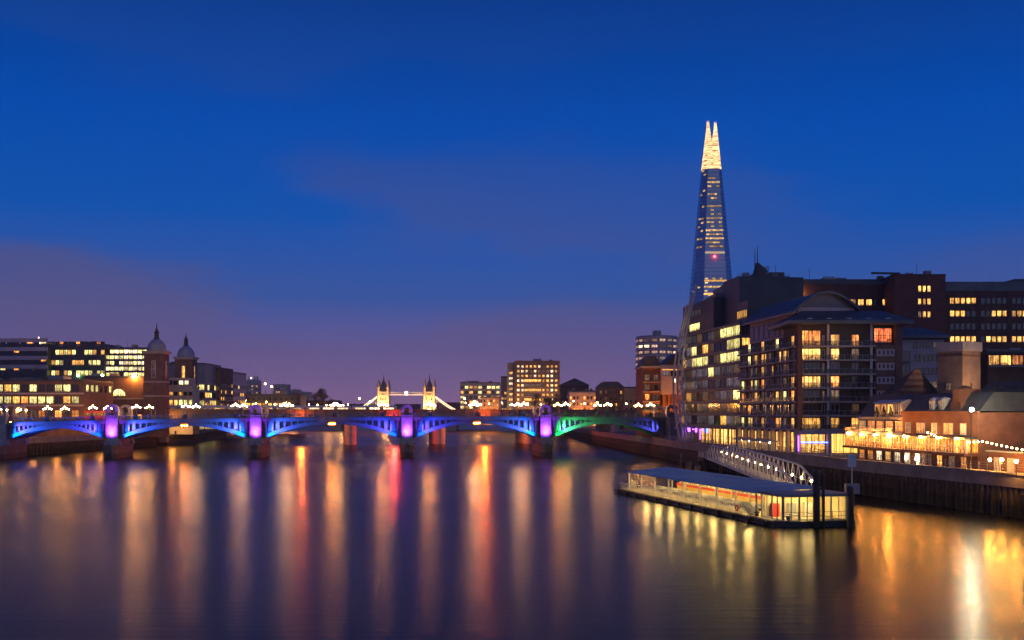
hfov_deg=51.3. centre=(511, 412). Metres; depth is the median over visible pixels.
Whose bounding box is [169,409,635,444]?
railway bridge
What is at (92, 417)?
street lamp
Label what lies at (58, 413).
window
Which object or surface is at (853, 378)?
window
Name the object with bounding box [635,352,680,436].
brick building
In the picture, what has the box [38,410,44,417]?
window
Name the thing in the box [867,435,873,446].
window
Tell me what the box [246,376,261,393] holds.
distant tower
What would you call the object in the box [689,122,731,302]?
glass spire
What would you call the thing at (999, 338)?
window
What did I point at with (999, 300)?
window
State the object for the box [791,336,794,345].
window
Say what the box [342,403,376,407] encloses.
distant building
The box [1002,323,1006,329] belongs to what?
window
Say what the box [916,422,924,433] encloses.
window
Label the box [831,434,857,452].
window
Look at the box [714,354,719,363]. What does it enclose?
window
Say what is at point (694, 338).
window
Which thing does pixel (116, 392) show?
half round window
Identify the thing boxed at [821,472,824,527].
mooring pile
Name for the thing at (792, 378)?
window
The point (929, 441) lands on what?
window
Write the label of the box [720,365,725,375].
window
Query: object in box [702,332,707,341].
window
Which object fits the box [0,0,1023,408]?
sky
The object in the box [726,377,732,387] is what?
window
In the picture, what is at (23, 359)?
office building
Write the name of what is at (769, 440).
parasol
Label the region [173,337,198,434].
domed tower
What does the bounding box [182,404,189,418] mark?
street lamp
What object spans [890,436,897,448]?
window
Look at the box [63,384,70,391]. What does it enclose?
window
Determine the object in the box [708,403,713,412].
window
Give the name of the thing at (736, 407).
window
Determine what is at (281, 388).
distant tower
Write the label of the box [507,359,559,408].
tower block
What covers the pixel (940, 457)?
window
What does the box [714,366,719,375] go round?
window
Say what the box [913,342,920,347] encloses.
window
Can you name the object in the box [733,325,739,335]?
window
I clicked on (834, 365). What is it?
window
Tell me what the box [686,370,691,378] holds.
window
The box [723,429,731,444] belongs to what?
window
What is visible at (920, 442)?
window
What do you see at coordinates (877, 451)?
window
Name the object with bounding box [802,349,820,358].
window
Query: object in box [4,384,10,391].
window
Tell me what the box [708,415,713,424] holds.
window
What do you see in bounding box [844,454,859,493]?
pier sign
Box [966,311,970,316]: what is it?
window
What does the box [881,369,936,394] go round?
gabled house
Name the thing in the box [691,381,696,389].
window
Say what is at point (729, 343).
window
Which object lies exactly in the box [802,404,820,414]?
window
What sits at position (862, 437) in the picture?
window
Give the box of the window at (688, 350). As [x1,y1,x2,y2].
[686,348,691,356]
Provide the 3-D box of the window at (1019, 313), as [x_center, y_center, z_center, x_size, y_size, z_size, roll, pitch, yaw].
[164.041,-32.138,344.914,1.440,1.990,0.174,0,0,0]
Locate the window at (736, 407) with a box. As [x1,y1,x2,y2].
[733,403,739,412]
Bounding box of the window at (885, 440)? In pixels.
[882,436,889,447]
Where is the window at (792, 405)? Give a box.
[791,404,794,414]
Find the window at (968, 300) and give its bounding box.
[966,298,970,303]
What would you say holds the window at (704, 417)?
in the braced office
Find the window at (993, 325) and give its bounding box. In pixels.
[991,323,995,329]
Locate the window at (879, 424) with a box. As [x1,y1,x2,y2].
[876,421,883,431]
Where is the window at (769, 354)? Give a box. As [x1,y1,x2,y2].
[768,353,771,362]
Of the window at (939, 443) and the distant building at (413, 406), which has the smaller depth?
the window at (939, 443)
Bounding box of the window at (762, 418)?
[761,417,764,427]
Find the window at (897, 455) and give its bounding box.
[894,452,900,461]
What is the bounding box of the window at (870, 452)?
[868,450,873,459]
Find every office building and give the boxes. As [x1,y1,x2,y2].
[0,337,50,378]
[0,376,113,435]
[47,341,115,378]
[107,345,146,375]
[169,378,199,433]
[216,367,232,430]
[233,372,246,404]
[501,376,506,408]
[803,268,884,311]
[945,279,1023,349]
[980,348,1023,390]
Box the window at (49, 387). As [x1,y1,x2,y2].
[46,384,53,391]
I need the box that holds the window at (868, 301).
[866,299,871,305]
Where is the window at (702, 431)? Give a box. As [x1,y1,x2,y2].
[701,428,707,442]
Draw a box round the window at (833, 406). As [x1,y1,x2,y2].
[831,404,838,414]
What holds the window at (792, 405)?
in the apartment block at (818, 370)
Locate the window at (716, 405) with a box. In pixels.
[714,403,719,412]
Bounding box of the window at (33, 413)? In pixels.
[30,410,36,417]
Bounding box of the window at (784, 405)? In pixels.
[783,404,786,414]
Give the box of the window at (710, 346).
[708,343,713,352]
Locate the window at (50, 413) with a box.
[48,410,52,417]
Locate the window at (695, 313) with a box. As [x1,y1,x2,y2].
[691,309,700,317]
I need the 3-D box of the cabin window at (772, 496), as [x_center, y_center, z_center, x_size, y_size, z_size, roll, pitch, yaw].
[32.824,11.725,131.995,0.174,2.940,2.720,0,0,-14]
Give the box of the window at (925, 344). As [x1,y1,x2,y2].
[923,342,929,347]
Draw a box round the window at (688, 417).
[686,415,691,423]
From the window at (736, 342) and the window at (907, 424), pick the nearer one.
the window at (907, 424)
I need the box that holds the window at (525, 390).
[524,389,540,391]
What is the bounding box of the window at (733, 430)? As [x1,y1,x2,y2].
[731,429,735,444]
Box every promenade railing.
[668,436,855,457]
[861,453,1023,471]
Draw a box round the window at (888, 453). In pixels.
[885,451,890,460]
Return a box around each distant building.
[306,400,341,404]
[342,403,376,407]
[394,403,420,408]
[437,402,459,408]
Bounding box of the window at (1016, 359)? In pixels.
[1012,355,1022,364]
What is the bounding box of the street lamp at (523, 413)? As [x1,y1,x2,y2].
[520,402,527,416]
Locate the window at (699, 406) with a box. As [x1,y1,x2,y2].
[697,404,701,412]
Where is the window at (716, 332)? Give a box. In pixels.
[714,329,719,339]
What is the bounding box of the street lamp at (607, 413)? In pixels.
[604,403,611,416]
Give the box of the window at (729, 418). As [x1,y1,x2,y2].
[726,415,732,425]
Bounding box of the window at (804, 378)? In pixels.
[802,376,820,386]
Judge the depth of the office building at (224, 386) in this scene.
573.53 m
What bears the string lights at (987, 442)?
hanging from the restaurant
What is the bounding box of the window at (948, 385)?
[946,383,951,390]
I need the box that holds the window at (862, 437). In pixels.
[860,435,865,446]
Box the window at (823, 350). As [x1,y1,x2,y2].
[822,349,824,358]
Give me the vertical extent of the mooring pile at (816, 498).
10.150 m
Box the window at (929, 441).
[926,438,933,450]
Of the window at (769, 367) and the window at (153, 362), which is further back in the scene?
the window at (153, 362)
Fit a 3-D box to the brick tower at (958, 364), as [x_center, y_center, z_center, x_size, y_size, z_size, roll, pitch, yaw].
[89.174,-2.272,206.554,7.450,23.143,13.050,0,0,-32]
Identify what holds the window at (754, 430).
in the apartment block at (818, 370)
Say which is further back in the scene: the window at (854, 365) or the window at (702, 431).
the window at (702, 431)
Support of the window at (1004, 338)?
in the office building at (989, 315)
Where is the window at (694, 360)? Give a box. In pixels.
[692,358,696,366]
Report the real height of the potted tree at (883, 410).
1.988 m
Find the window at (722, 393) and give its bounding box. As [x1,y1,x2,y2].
[720,390,725,400]
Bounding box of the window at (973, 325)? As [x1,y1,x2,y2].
[971,323,975,329]
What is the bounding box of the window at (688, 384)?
[686,381,691,390]
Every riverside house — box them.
[479,395,499,424]
[568,387,595,427]
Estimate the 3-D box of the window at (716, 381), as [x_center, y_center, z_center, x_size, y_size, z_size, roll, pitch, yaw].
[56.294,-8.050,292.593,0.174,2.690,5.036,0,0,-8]
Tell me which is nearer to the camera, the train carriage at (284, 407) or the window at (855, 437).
the window at (855, 437)
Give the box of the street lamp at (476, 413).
[473,402,480,416]
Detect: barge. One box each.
[157,437,194,445]
[207,435,226,439]
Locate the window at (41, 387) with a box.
[38,384,44,391]
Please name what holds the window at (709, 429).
in the braced office
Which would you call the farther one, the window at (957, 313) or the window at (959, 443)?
the window at (957, 313)
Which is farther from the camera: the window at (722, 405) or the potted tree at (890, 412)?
the window at (722, 405)
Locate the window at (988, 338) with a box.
[986,336,990,341]
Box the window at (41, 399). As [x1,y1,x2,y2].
[38,396,44,403]
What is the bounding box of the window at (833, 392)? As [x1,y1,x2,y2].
[831,390,838,400]
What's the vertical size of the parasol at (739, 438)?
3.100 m
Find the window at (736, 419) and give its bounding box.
[733,416,739,425]
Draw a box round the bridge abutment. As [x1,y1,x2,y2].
[668,417,680,439]
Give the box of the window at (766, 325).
[765,323,768,338]
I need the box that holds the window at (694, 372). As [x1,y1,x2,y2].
[692,369,696,378]
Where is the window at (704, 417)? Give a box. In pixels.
[702,415,707,424]
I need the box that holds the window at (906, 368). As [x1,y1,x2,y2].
[903,365,909,374]
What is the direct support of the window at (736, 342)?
in the braced office
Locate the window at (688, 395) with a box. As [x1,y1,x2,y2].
[686,393,691,401]
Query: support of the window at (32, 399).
in the office building at (77, 397)
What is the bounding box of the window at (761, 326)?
[760,325,763,339]
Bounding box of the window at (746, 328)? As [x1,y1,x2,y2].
[742,324,749,334]
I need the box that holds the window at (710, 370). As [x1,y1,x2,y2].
[708,367,713,376]
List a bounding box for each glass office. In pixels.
[169,361,220,430]
[460,381,500,408]
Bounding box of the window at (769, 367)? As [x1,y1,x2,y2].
[768,366,771,375]
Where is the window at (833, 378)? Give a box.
[831,376,838,386]
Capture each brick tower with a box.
[861,271,945,341]
[935,341,981,393]
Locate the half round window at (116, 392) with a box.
[113,388,125,395]
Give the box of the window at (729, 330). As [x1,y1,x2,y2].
[726,326,732,336]
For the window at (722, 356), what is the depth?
287.46 m
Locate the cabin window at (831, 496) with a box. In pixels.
[831,496,846,519]
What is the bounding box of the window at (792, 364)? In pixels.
[791,363,794,373]
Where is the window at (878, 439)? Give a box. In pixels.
[875,436,881,447]
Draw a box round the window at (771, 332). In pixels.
[770,322,773,337]
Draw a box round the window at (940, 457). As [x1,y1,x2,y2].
[937,455,942,465]
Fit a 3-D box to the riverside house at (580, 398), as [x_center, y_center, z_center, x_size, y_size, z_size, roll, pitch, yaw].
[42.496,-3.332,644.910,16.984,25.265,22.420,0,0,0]
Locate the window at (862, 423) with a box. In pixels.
[859,420,865,430]
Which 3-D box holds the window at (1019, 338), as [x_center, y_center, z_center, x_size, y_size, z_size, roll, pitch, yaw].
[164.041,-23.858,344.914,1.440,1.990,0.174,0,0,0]
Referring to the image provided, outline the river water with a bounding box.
[0,420,1023,639]
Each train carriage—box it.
[169,405,209,408]
[210,405,256,408]
[262,405,303,408]
[306,405,350,408]
[352,406,396,408]
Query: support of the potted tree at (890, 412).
on the restaurant
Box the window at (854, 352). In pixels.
[851,349,858,358]
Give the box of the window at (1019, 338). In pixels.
[1017,336,1021,341]
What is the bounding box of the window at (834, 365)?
[831,362,838,372]
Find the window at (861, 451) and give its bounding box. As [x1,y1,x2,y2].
[859,449,864,458]
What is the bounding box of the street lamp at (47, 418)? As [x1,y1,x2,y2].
[43,406,51,420]
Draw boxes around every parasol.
[733,436,745,442]
[740,437,753,440]
[750,438,764,440]
[758,438,779,450]
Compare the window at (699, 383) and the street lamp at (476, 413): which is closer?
the window at (699, 383)
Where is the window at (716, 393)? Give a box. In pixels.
[714,391,719,400]
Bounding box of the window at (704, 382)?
[702,380,707,388]
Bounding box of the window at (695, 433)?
[694,428,700,442]
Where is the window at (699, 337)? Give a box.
[697,334,701,342]
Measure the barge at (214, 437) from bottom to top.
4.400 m
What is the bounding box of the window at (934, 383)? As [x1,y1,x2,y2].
[929,381,936,387]
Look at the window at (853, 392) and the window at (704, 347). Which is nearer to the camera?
the window at (853, 392)
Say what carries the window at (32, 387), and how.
in the office building at (77, 397)
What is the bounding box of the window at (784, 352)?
[783,350,786,360]
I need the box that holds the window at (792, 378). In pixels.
[791,377,794,387]
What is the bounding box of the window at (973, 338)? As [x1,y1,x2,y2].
[971,336,975,341]
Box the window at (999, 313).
[997,311,1001,316]
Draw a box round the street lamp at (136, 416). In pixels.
[132,405,140,419]
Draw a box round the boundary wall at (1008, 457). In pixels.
[986,450,1023,472]
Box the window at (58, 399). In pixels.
[55,396,61,403]
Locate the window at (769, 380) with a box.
[768,379,771,388]
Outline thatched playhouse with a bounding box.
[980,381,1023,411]
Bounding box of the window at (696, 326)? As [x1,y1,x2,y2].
[689,322,699,331]
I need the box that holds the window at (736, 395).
[733,390,739,399]
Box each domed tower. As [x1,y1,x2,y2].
[141,323,171,436]
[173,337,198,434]
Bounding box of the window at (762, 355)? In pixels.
[761,354,764,363]
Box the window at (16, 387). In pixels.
[13,384,19,391]
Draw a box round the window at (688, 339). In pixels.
[686,336,691,345]
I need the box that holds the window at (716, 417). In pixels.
[714,415,719,424]
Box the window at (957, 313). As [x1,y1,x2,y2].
[955,311,959,316]
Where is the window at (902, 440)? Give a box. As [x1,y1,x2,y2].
[899,437,906,449]
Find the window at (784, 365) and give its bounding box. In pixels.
[783,364,786,374]
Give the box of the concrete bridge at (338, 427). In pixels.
[331,424,458,430]
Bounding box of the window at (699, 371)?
[697,369,701,377]
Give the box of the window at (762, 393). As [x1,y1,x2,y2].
[761,392,764,401]
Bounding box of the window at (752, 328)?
[750,327,753,341]
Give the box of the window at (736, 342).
[733,338,739,348]
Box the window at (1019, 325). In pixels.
[1017,323,1021,329]
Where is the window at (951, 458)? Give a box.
[948,456,954,466]
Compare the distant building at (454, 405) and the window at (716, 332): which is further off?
the distant building at (454, 405)
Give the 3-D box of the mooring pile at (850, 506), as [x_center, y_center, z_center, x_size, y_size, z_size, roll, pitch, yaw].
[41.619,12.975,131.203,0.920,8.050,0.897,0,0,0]
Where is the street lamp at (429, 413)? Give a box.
[426,402,433,416]
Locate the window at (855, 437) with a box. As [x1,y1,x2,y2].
[852,434,858,445]
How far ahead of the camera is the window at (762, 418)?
252.88 m
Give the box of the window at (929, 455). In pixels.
[926,454,931,464]
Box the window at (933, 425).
[931,423,936,433]
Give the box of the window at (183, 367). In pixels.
[181,365,185,377]
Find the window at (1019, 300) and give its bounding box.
[1017,298,1021,303]
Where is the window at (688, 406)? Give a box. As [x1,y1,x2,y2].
[686,404,691,412]
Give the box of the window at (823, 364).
[822,363,824,372]
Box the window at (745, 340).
[742,337,749,344]
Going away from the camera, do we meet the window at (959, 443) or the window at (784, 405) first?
the window at (959, 443)
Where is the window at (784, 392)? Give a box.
[783,391,786,401]
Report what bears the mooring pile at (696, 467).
in the river water
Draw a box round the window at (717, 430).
[716,428,722,444]
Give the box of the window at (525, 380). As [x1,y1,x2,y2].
[524,379,540,381]
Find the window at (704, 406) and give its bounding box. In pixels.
[702,403,707,412]
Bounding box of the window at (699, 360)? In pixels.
[697,357,701,366]
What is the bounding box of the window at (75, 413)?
[72,410,78,416]
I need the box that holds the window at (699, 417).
[697,415,701,424]
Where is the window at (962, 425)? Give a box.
[960,423,965,434]
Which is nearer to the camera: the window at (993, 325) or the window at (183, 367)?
the window at (993, 325)
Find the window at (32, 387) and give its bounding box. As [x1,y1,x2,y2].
[29,384,36,391]
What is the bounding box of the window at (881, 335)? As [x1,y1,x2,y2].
[874,328,891,342]
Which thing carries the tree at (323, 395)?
on the left bank ground
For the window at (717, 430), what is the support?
in the braced office
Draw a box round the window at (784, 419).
[783,418,786,427]
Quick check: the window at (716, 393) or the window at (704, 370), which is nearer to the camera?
the window at (716, 393)
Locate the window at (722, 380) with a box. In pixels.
[720,378,725,387]
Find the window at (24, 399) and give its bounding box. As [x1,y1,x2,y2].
[21,396,27,403]
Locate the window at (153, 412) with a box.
[151,410,155,418]
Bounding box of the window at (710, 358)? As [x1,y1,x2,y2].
[708,355,713,364]
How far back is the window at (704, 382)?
303.29 m
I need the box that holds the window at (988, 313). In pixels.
[986,311,990,316]
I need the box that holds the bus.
[84,411,105,419]
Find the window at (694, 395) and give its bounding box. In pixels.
[691,392,696,401]
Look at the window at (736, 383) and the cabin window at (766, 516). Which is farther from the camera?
the window at (736, 383)
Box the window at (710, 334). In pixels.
[708,331,713,340]
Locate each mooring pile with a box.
[678,453,681,482]
[685,462,691,469]
[694,465,699,470]
[813,469,819,527]
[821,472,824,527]
[846,486,853,526]
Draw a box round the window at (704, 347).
[702,344,707,353]
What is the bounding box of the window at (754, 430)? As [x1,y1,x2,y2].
[754,430,755,448]
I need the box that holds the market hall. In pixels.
[246,392,305,408]
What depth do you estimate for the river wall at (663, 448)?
355.80 m
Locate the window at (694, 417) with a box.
[691,415,696,423]
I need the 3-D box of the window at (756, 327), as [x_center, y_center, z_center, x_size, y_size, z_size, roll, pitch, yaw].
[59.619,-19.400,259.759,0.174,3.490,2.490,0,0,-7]
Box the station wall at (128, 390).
[83,373,143,418]
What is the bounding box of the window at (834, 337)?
[831,334,838,344]
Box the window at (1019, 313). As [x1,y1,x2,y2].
[1017,311,1021,316]
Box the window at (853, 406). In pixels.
[851,404,858,414]
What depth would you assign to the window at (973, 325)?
344.89 m
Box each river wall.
[27,431,194,455]
[195,429,226,442]
[565,428,708,466]
[707,445,1023,518]
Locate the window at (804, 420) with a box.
[802,418,820,428]
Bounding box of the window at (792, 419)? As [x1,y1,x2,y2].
[791,418,794,428]
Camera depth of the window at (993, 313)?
344.89 m
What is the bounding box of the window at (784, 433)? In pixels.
[783,432,785,451]
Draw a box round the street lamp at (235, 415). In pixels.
[231,403,239,417]
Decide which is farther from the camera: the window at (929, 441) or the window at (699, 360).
the window at (699, 360)
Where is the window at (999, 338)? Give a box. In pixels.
[997,336,1001,341]
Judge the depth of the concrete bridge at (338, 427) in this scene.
848.50 m
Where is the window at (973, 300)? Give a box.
[971,298,975,303]
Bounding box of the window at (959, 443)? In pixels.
[955,439,964,453]
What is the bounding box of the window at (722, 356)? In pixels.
[720,353,725,362]
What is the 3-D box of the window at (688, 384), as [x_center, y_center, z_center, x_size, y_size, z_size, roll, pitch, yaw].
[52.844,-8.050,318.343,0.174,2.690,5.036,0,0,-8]
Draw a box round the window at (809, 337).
[802,330,820,344]
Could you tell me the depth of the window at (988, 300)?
344.89 m
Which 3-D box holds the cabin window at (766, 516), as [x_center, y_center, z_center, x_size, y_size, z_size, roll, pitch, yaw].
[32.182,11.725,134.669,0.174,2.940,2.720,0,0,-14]
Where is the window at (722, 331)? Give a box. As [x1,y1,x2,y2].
[720,328,725,338]
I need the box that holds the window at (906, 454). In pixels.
[905,452,909,462]
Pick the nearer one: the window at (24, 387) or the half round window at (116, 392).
the window at (24, 387)
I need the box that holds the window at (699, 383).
[697,380,701,389]
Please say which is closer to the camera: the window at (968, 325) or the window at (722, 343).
the window at (722, 343)
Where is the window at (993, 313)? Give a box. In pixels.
[991,311,995,316]
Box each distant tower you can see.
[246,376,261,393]
[273,384,290,393]
[291,389,300,393]
[300,391,312,399]
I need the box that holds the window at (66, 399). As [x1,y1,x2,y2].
[63,396,70,403]
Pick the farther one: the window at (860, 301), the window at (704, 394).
the window at (860, 301)
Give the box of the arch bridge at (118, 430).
[0,404,678,458]
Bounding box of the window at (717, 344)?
[714,342,719,351]
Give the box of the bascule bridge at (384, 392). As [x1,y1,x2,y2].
[351,374,453,408]
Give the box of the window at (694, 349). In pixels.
[691,346,696,355]
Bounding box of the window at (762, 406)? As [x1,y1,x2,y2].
[761,405,764,414]
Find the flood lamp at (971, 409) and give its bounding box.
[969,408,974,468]
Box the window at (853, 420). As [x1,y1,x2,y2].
[851,418,857,428]
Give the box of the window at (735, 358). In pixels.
[733,351,739,361]
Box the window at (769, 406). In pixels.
[768,405,771,414]
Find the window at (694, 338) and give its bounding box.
[692,335,696,343]
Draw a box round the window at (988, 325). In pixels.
[986,323,990,329]
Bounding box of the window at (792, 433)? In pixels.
[791,432,793,451]
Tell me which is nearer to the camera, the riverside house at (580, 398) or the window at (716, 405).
the window at (716, 405)
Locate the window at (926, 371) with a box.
[915,368,936,374]
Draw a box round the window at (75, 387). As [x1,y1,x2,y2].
[72,384,78,391]
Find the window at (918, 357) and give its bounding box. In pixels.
[915,354,936,360]
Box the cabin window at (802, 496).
[799,496,812,519]
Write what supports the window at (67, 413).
in the office building at (77, 397)
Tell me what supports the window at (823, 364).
in the apartment block at (818, 370)
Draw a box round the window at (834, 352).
[831,349,838,358]
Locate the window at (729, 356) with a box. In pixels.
[726,352,732,362]
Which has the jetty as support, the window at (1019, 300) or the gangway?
the gangway
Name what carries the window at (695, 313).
in the braced office
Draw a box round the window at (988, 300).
[986,298,990,303]
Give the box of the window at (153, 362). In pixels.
[151,360,155,377]
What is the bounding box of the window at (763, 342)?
[761,341,764,350]
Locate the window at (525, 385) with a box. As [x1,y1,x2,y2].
[524,384,540,386]
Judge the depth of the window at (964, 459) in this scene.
166.61 m
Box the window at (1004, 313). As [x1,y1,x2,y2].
[1002,311,1006,316]
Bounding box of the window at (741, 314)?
[737,309,747,319]
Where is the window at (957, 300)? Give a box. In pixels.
[955,298,959,303]
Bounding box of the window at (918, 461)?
[915,453,920,463]
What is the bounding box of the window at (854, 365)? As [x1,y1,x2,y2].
[851,362,858,372]
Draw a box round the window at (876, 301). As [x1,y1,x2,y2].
[874,299,879,305]
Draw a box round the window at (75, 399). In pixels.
[72,396,78,403]
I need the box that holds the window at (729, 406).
[726,403,732,412]
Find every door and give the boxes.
[994,457,1000,470]
[1007,458,1013,471]
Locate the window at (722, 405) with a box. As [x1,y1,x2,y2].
[720,403,725,412]
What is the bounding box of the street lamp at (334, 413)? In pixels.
[330,402,338,416]
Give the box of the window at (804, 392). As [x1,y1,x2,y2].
[802,390,820,400]
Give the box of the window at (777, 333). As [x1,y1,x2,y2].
[775,321,779,336]
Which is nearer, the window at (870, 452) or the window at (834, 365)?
the window at (870, 452)
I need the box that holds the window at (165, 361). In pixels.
[165,361,166,377]
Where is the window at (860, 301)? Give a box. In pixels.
[858,299,863,305]
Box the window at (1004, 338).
[1002,336,1006,341]
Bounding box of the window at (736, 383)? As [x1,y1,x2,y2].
[733,377,739,386]
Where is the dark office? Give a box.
[705,246,789,299]
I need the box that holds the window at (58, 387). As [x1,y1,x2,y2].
[55,384,61,391]
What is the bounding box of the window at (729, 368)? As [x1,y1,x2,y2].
[726,364,732,374]
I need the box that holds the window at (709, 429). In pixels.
[708,428,715,443]
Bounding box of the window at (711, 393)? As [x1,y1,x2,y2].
[708,391,713,400]
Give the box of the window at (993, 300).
[991,298,995,303]
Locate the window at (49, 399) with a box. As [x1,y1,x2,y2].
[46,396,53,403]
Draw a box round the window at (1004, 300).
[1002,298,1006,303]
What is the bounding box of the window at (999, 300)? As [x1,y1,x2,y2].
[997,298,1001,303]
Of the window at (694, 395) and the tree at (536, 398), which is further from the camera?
the tree at (536, 398)
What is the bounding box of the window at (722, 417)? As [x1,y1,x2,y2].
[720,415,725,425]
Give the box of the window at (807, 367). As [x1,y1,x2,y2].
[802,362,820,372]
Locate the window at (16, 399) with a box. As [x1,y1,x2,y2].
[13,396,19,403]
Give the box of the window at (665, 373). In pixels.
[663,371,668,375]
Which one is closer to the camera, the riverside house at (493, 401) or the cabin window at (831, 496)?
the cabin window at (831, 496)
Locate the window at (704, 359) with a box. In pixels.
[702,356,707,365]
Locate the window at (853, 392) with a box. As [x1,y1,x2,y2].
[851,390,858,400]
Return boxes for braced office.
[672,276,802,445]
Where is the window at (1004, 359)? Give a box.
[1000,355,1010,364]
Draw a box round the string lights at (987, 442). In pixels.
[927,432,1022,450]
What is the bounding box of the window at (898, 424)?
[895,421,901,431]
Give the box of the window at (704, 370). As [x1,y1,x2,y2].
[702,368,707,377]
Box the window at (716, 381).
[714,379,719,388]
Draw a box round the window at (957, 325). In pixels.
[955,323,959,329]
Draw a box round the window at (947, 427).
[943,423,952,434]
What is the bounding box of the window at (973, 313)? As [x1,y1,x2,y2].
[971,311,975,316]
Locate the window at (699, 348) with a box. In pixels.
[697,345,701,354]
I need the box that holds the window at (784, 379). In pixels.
[783,377,786,387]
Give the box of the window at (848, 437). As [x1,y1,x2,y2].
[846,434,851,445]
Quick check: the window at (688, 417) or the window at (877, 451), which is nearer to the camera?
the window at (877, 451)
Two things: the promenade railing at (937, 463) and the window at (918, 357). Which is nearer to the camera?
the promenade railing at (937, 463)
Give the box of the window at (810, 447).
[801,434,824,452]
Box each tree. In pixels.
[312,387,328,404]
[530,394,541,408]
[542,396,555,408]
[551,394,558,408]
[874,406,878,416]
[881,406,886,416]
[888,406,892,416]
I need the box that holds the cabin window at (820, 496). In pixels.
[820,496,830,519]
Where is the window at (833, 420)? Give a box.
[831,418,838,428]
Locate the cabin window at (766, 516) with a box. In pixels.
[761,494,771,517]
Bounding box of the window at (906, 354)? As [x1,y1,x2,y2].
[903,351,909,360]
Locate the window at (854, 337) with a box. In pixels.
[851,334,858,344]
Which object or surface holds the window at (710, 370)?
in the braced office
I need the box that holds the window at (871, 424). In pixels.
[867,420,874,430]
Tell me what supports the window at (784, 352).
in the apartment block at (818, 370)
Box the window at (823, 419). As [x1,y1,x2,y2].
[822,418,824,428]
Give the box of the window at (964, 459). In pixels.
[961,457,966,467]
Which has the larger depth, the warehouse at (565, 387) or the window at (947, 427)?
the warehouse at (565, 387)
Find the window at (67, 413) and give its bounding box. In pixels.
[65,410,69,416]
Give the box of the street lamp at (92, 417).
[88,405,96,419]
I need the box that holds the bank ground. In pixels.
[581,428,896,462]
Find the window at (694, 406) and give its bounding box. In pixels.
[692,404,696,412]
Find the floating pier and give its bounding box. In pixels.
[614,467,855,527]
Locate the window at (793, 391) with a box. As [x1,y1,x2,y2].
[791,390,794,400]
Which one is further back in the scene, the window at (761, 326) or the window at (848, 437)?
the window at (761, 326)
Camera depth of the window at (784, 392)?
238.55 m
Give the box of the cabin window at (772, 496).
[771,496,781,520]
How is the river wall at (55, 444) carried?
in the river water
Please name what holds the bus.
on the arch bridge at (118, 430)
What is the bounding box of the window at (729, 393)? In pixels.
[726,390,732,399]
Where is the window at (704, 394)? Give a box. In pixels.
[702,392,707,400]
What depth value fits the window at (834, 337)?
231.55 m
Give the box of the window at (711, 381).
[708,379,713,388]
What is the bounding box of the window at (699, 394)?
[697,392,701,400]
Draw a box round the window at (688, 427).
[688,427,693,441]
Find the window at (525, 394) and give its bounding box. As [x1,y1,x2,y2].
[524,393,540,395]
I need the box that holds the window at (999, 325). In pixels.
[997,323,1001,329]
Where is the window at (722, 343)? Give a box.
[720,340,725,350]
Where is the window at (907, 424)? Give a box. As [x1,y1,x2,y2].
[905,422,910,432]
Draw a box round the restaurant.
[842,385,1023,469]
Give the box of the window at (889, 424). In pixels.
[885,421,893,431]
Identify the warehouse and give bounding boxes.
[559,378,588,408]
[595,380,623,428]
[622,382,635,429]
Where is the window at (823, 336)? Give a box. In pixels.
[822,335,824,344]
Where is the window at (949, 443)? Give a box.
[945,439,953,452]
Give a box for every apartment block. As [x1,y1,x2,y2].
[737,291,914,453]
[903,328,950,389]
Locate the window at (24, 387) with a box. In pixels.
[21,384,27,391]
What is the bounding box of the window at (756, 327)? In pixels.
[755,326,758,340]
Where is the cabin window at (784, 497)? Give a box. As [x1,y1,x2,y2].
[784,497,798,520]
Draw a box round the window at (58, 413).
[55,410,61,416]
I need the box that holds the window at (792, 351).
[791,349,794,359]
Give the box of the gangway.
[705,444,812,484]
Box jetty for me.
[697,451,759,475]
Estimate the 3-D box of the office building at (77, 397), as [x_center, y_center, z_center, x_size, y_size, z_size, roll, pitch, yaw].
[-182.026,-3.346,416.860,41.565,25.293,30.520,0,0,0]
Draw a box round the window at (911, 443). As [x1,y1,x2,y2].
[907,437,915,449]
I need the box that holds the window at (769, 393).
[768,392,771,401]
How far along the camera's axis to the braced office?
294.02 m
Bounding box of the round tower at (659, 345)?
[635,330,677,380]
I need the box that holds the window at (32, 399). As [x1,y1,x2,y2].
[29,396,36,403]
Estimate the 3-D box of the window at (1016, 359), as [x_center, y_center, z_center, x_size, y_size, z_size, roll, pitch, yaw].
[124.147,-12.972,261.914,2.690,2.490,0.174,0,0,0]
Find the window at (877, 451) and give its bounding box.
[876,450,881,460]
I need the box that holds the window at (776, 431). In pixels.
[776,431,777,450]
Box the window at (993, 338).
[991,336,995,341]
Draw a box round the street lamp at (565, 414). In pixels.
[562,402,569,416]
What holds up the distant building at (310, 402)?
on the left bank ground
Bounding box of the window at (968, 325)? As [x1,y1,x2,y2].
[966,323,970,329]
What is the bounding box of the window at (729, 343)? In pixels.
[726,339,732,349]
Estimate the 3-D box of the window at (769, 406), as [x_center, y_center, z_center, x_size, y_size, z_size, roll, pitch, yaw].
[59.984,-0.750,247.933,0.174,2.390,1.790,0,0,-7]
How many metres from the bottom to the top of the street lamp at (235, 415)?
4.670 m
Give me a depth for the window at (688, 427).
314.95 m
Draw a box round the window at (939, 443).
[935,438,943,451]
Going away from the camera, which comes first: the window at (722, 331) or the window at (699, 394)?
the window at (722, 331)
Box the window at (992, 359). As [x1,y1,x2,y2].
[988,355,999,364]
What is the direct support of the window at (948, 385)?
in the brick tower at (958, 364)
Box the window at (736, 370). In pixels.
[733,364,739,373]
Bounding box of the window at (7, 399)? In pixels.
[4,396,10,403]
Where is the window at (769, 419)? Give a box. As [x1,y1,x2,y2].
[768,418,771,427]
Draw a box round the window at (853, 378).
[851,376,858,386]
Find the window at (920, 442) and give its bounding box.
[916,437,924,450]
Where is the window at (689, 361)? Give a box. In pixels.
[686,359,691,367]

